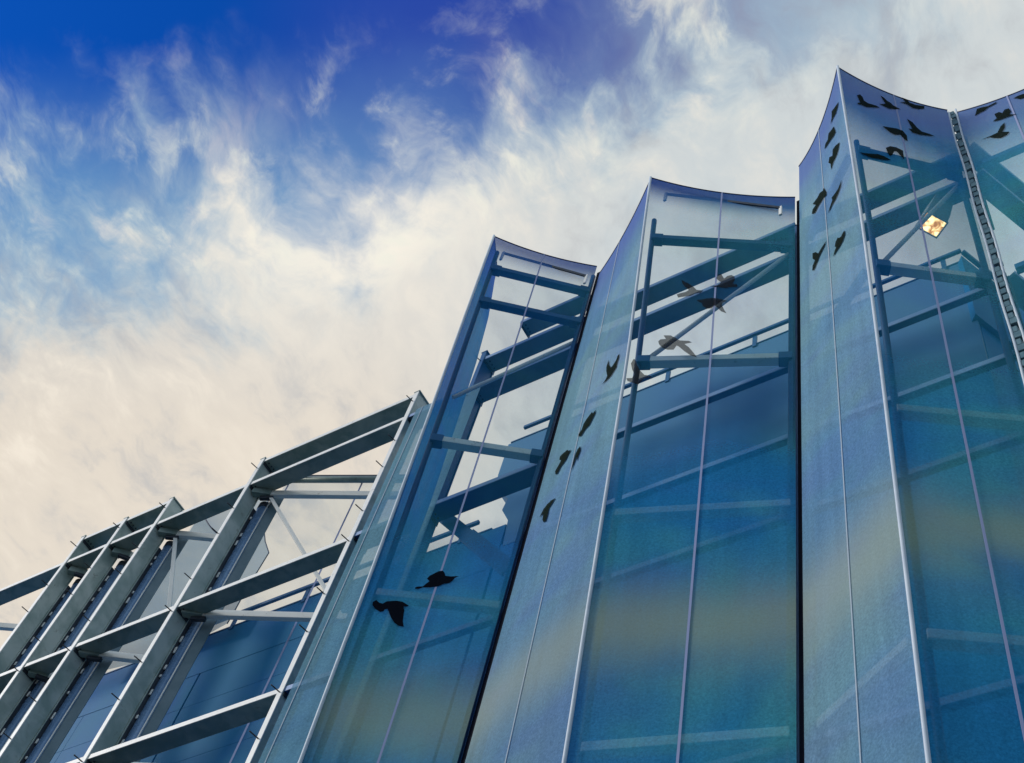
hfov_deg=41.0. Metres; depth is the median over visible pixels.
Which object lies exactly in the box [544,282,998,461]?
steel beam
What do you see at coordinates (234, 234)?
sky
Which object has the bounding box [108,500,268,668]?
screen
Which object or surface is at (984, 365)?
steel beam
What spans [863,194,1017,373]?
fold frame
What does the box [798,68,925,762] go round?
screen
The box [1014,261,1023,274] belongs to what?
fold frame
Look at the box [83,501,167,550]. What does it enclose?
steel beam
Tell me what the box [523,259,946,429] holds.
roof railing
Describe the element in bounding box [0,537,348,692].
steel beam
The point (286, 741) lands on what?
screen
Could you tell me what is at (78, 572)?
fold frame
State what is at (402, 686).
screen
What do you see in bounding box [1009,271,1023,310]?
steel beam
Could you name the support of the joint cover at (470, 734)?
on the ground
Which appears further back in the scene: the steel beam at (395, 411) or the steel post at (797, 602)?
the steel beam at (395, 411)
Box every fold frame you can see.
[0,547,133,751]
[0,566,87,693]
[0,622,17,630]
[34,527,215,762]
[92,475,376,762]
[394,254,595,762]
[620,200,794,460]
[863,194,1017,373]
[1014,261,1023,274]
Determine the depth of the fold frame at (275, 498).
17.53 m
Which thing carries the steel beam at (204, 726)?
attached to the steel post at (70, 620)
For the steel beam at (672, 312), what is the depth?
17.01 m
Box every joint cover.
[461,272,598,762]
[797,200,803,762]
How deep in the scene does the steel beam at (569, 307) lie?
19.02 m
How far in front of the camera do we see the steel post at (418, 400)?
15.36 m
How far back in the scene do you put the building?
17.88 m
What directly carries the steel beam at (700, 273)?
attached to the steel post at (482, 372)
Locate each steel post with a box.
[0,496,184,762]
[0,516,132,749]
[0,535,89,673]
[74,457,269,762]
[245,390,428,762]
[420,350,493,548]
[460,317,584,762]
[795,224,798,762]
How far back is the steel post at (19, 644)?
20.06 m
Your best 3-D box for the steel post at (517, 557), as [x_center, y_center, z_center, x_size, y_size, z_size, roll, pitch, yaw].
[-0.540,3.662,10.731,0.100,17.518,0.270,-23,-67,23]
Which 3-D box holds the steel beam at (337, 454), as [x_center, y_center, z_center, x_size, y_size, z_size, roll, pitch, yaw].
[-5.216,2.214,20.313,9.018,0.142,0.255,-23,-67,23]
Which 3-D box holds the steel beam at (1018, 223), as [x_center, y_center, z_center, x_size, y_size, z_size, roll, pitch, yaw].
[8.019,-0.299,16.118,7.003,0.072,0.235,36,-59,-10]
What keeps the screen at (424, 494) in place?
attached to the fold frame at (441, 441)
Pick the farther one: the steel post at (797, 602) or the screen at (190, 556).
the screen at (190, 556)
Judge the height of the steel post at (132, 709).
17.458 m
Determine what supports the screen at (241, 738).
attached to the fold frame at (275, 498)
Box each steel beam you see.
[0,417,403,605]
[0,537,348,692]
[67,689,278,762]
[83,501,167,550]
[263,395,413,473]
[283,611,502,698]
[354,463,536,542]
[408,211,904,422]
[484,196,879,374]
[520,296,590,337]
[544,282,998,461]
[750,350,1018,450]
[1004,202,1023,229]
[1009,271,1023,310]
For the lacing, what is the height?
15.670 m
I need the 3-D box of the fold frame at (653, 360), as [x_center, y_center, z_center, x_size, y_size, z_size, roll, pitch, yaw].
[1.248,1.979,10.305,1.642,17.109,0.666,-13,-63,18]
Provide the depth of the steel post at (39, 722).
17.89 m
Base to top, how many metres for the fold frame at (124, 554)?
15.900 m
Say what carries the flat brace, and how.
attached to the steel beam at (501, 486)
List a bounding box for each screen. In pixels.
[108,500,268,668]
[229,483,362,762]
[258,381,482,762]
[298,235,596,762]
[387,252,496,544]
[465,176,651,762]
[566,177,795,762]
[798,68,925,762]
[836,65,1023,762]
[957,89,1023,235]
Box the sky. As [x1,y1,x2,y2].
[0,0,1023,672]
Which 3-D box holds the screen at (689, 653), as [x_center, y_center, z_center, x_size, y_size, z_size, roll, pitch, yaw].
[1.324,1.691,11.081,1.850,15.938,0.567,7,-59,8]
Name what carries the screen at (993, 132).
attached to the fold frame at (1019, 267)
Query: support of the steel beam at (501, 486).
attached to the steel post at (418, 400)
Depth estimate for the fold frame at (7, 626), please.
21.77 m
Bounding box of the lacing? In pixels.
[948,109,1023,383]
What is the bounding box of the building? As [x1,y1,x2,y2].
[50,265,1023,762]
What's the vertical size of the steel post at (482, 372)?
17.818 m
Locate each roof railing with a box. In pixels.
[228,520,479,629]
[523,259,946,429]
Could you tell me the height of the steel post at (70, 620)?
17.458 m
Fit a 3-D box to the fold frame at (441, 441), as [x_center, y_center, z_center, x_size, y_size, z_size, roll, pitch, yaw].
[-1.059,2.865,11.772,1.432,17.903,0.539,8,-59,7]
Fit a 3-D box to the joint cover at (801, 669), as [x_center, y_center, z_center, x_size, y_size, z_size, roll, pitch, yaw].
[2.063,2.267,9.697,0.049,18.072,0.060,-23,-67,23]
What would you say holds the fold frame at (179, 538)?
attached to the steel post at (39, 722)
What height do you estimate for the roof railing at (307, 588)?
0.350 m
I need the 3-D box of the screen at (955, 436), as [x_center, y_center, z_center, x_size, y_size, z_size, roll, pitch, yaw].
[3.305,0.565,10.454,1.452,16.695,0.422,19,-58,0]
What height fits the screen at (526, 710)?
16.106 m
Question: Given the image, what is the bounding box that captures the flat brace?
[440,516,492,547]

